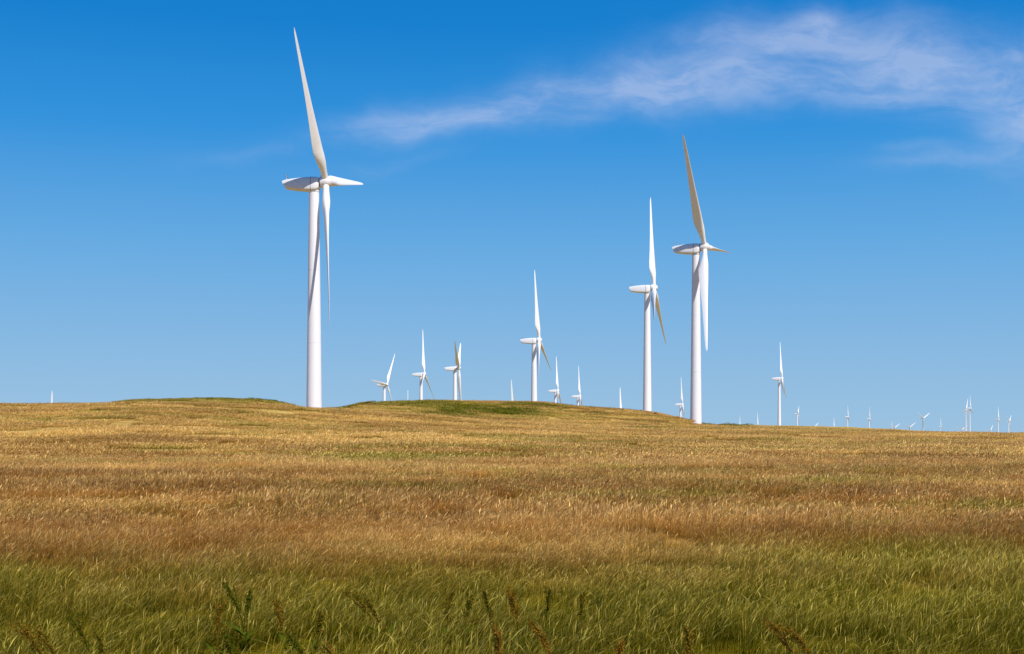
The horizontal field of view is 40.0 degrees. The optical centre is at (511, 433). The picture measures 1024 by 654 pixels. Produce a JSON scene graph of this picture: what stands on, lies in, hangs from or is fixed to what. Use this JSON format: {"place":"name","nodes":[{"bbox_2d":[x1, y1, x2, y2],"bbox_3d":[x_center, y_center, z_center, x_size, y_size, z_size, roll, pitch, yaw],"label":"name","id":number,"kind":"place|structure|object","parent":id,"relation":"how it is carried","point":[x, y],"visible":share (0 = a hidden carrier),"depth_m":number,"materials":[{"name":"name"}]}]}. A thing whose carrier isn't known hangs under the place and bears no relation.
{"place":"outdoors","nodes":[
{"label":"outdoors","id":0,"kind":"place"},
{"bbox_2d":[0,397,1023,653],"bbox_3d":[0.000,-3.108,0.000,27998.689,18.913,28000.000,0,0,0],"label":"ground","id":1,"kind":"structure","parent":0,"point":[538,597],"depth_m":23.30,"materials":[{"name":"yellow plant"}]},
{"bbox_2d":[5,617,42,653],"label":"dock plant","id":2,"kind":"object","parent":1,"relation":"on","point":[33,641],"visible":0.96,"depth_m":13.99,"materials":[{"name":"plant"}]},
{"bbox_2d":[25,622,55,653],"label":"dock plant","id":3,"kind":"object","parent":1,"relation":"on","point":[45,640],"visible":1,"depth_m":13.81,"materials":[{"name":"plant"}]},
{"bbox_2d":[65,611,97,653],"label":"dock plant","id":4,"kind":"object","parent":1,"relation":"on","point":[79,628],"visible":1,"depth_m":14.21,"materials":[{"name":"green plant"}]},
{"bbox_2d":[91,631,107,653],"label":"dock plant","id":5,"kind":"object","parent":1,"relation":"on","point":[101,646],"visible":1,"depth_m":13.70,"materials":[{"name":"green plant"}]},
{"bbox_2d":[189,599,230,653],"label":"dock plant","id":6,"kind":"object","parent":1,"relation":"on","point":[217,623],"visible":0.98,"depth_m":15.53,"materials":[{"name":"green plant"}]},
{"bbox_2d":[225,635,235,653],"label":"dock plant","id":7,"kind":"object","parent":1,"relation":"on","point":[230,647],"visible":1,"depth_m":13.38,"materials":[{"name":"green plant"}]},
{"bbox_2d":[221,581,258,647],"bbox_3d":[-3.272,2.181,16.825,0.299,0.839,0.555,0,0,42],"label":"dock plant","id":8,"kind":"object","parent":1,"relation":"on","point":[231,595],"visible":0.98,"depth_m":16.81,"materials":[{"name":"green plant"}]},
{"bbox_2d":[223,588,265,653],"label":"dock plant","id":9,"kind":"object","parent":1,"relation":"on","point":[249,598],"visible":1,"depth_m":16.60,"materials":[{"name":"green plant"}]},
{"bbox_2d":[271,598,308,653],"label":"dock plant","id":10,"kind":"object","parent":1,"relation":"on","point":[280,618],"visible":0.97,"depth_m":15.70,"materials":[{"name":"plant"}]},
{"bbox_2d":[280,627,304,653],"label":"dock plant","id":11,"kind":"object","parent":1,"relation":"on","point":[295,643],"visible":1,"depth_m":13.63,"materials":[{"name":"green plant"}]},
{"bbox_2d":[311,610,331,653],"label":"dock plant","id":12,"kind":"object","parent":1,"relation":"on","point":[319,621],"visible":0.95,"depth_m":15.06,"materials":[{"name":"green plant"}]},
{"bbox_2d":[282,28,362,407],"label":"wind turbine","id":13,"kind":"object","parent":1,"relation":"on","point":[312,186],"visible":0.98,"depth_m":364.81,"materials":[{"name":"paint"}]},
{"bbox_2d":[316,641,334,653],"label":"dock plant","id":14,"kind":"object","parent":1,"relation":"on","point":[328,645],"visible":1,"depth_m":13.22,"materials":[{"name":"plant"}]},
{"bbox_2d":[340,589,399,650],"bbox_3d":[-1.624,2.205,16.482,0.774,0.790,0.195,0,0,10],"label":"dock plant","id":15,"kind":"object","parent":1,"relation":"on","point":[359,600],"visible":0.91,"depth_m":16.48,"materials":[{"name":"green plant"}]},
{"bbox_2d":[358,594,405,652],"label":"dock plant","id":16,"kind":"object","parent":1,"relation":"on","point":[370,606],"visible":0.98,"depth_m":16.18,"materials":[{"name":"green plant"}]},
{"bbox_2d":[372,355,394,400],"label":"wind turbine","id":17,"kind":"object","parent":1,"relation":"on","point":[382,384],"visible":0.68,"depth_m":1500.46,"materials":[{"name":"paint"}]},
{"bbox_2d":[412,332,433,399],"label":"wind turbine","id":18,"kind":"object","parent":1,"relation":"on","point":[422,375],"visible":0.79,"depth_m":1299.74,"materials":[{"name":"paint"}]},
{"bbox_2d":[435,591,453,645],"bbox_3d":[-0.745,2.226,16.649,0.445,0.748,0.327,0,0,19],"label":"dock plant","id":19,"kind":"object","parent":1,"relation":"on","point":[446,602],"visible":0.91,"depth_m":16.61,"materials":[{"name":"green plant"}]},
{"bbox_2d":[148,397,752,425],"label":"shrub thicket","id":20,"kind":"object","parent":1,"relation":"on","point":[503,410],"visible":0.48,"depth_m":467.40,"materials":[{"name":"green plant"}]},
{"bbox_2d":[445,341,460,399],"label":"wind turbine","id":21,"kind":"object","parent":1,"relation":"on","point":[456,379],"visible":0.81,"depth_m":1118.99,"materials":[{"name":"paint"}]},
{"bbox_2d":[444,591,476,652],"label":"dock plant","id":22,"kind":"object","parent":1,"relation":"on","point":[468,610],"visible":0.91,"depth_m":16.30,"materials":[{"name":"green plant"}]},
{"bbox_2d":[472,589,494,646],"bbox_3d":[-0.212,2.207,16.428,0.479,0.787,0.498,0,0,36],"label":"dock plant","id":23,"kind":"object","parent":1,"relation":"on","point":[486,598],"visible":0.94,"depth_m":16.46,"materials":[{"name":"green plant"}]},
{"bbox_2d":[492,622,506,653],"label":"dock plant","id":24,"kind":"object","parent":1,"relation":"on","point":[498,645],"visible":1,"depth_m":13.59,"materials":[{"name":"plant"}]},
{"bbox_2d":[511,380,513,400],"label":"wind turbine","id":25,"kind":"object","parent":1,"relation":"on","point":[511,392],"visible":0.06,"depth_m":1495.33,"materials":[{"name":"paint"}]},
{"bbox_2d":[505,584,529,649],"bbox_3d":[0.011,2.188,16.719,0.521,0.825,0.312,0,0,-34],"label":"dock plant","id":26,"kind":"object","parent":1,"relation":"on","point":[508,596],"visible":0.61,"depth_m":16.63,"materials":[{"name":"plant"}]},
{"bbox_2d":[504,594,532,653],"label":"dock plant","id":27,"kind":"object","parent":1,"relation":"on","point":[513,604],"visible":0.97,"depth_m":16.16,"materials":[{"name":"plant"}]},
{"bbox_2d":[520,270,550,400],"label":"wind turbine","id":28,"kind":"object","parent":1,"relation":"on","point":[533,342],"visible":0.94,"depth_m":840.91,"materials":[{"name":"paint"}]},
{"bbox_2d":[527,619,554,653],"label":"dock plant","id":29,"kind":"object","parent":1,"relation":"on","point":[540,637],"visible":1,"depth_m":13.88,"materials":[{"name":"brown plant"}]},
{"bbox_2d":[535,585,564,641],"bbox_3d":[0.441,2.195,16.613,0.567,0.810,0.283,0,0,21],"label":"dock plant","id":30,"kind":"object","parent":1,"relation":"on","point":[548,603],"visible":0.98,"depth_m":16.61,"materials":[{"name":"green plant"}]},
{"bbox_2d":[548,357,561,403],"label":"wind turbine","id":31,"kind":"object","parent":1,"relation":"on","point":[555,396],"visible":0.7,"depth_m":1699.84,"materials":[{"name":"paint"}]},
{"bbox_2d":[563,593,587,651],"bbox_3d":[0.820,2.235,16.548,0.398,0.731,0.362,0,0,-29],"label":"dock plant","id":32,"kind":"object","parent":1,"relation":"on","point":[582,598],"visible":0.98,"depth_m":16.61,"materials":[{"name":"green plant"}]},
{"bbox_2d":[572,366,581,404],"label":"wind turbine","id":33,"kind":"object","parent":1,"relation":"on","point":[578,397],"visible":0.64,"depth_m":1899.47,"materials":[{"name":"paint"}]},
{"bbox_2d":[614,638,624,653],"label":"dock plant","id":34,"kind":"object","parent":1,"relation":"on","point":[618,649],"visible":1,"depth_m":13.43,"materials":[{"name":"plant"}]},
{"bbox_2d":[629,197,665,410],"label":"wind turbine","id":35,"kind":"object","parent":1,"relation":"on","point":[647,289],"visible":0.97,"depth_m":639.35,"materials":[{"name":"paint"}]},
{"bbox_2d":[675,382,684,416],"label":"wind turbine","id":36,"kind":"object","parent":1,"relation":"on","point":[680,404],"visible":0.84,"depth_m":2148.73,"materials":[{"name":"paint"}]},
{"bbox_2d":[682,625,694,653],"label":"dock plant","id":37,"kind":"object","parent":1,"relation":"on","point":[688,635],"visible":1,"depth_m":13.80,"materials":[{"name":"green plant"}]},
{"bbox_2d":[672,135,729,423],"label":"wind turbine","id":38,"kind":"object","parent":1,"relation":"on","point":[699,275],"visible":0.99,"depth_m":489.36,"materials":[{"name":"paint"}]},
{"bbox_2d":[759,617,795,653],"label":"dock plant","id":39,"kind":"object","parent":1,"relation":"on","point":[776,627],"visible":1,"depth_m":14.01,"materials":[{"name":"plant"}]},
{"bbox_2d":[772,345,785,425],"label":"wind turbine","id":40,"kind":"object","parent":1,"relation":"on","point":[781,378],"visible":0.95,"depth_m":1599.44,"materials":[{"name":"paint"}]},
{"bbox_2d":[779,623,812,653],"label":"dock plant","id":41,"kind":"object","parent":1,"relation":"on","point":[803,645],"visible":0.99,"depth_m":13.88,"materials":[{"name":"brown plant"}]},
{"bbox_2d":[964,401,968,431],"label":"wind turbine","id":42,"kind":"object","parent":1,"relation":"on","point":[965,416],"visible":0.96,"depth_m":4801.12,"materials":[{"name":"paint"}]},
{"bbox_2d":[967,400,972,431],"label":"wind turbine","id":43,"kind":"object","parent":1,"relation":"on","point":[970,409],"visible":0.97,"depth_m":4299.67,"materials":[{"name":"paint"}]},
{"bbox_2d":[995,410,999,431],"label":"wind turbine","id":44,"kind":"object","parent":1,"relation":"on","point":[998,420],"visible":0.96,"depth_m":4600.52,"materials":[{"name":"paint"}]},
{"bbox_2d":[0,0,1023,432],"label":"sky","id":45,"kind":"structure","parent":0,"point":[858,165],"materials":[{"name":"blue"}]}
]}

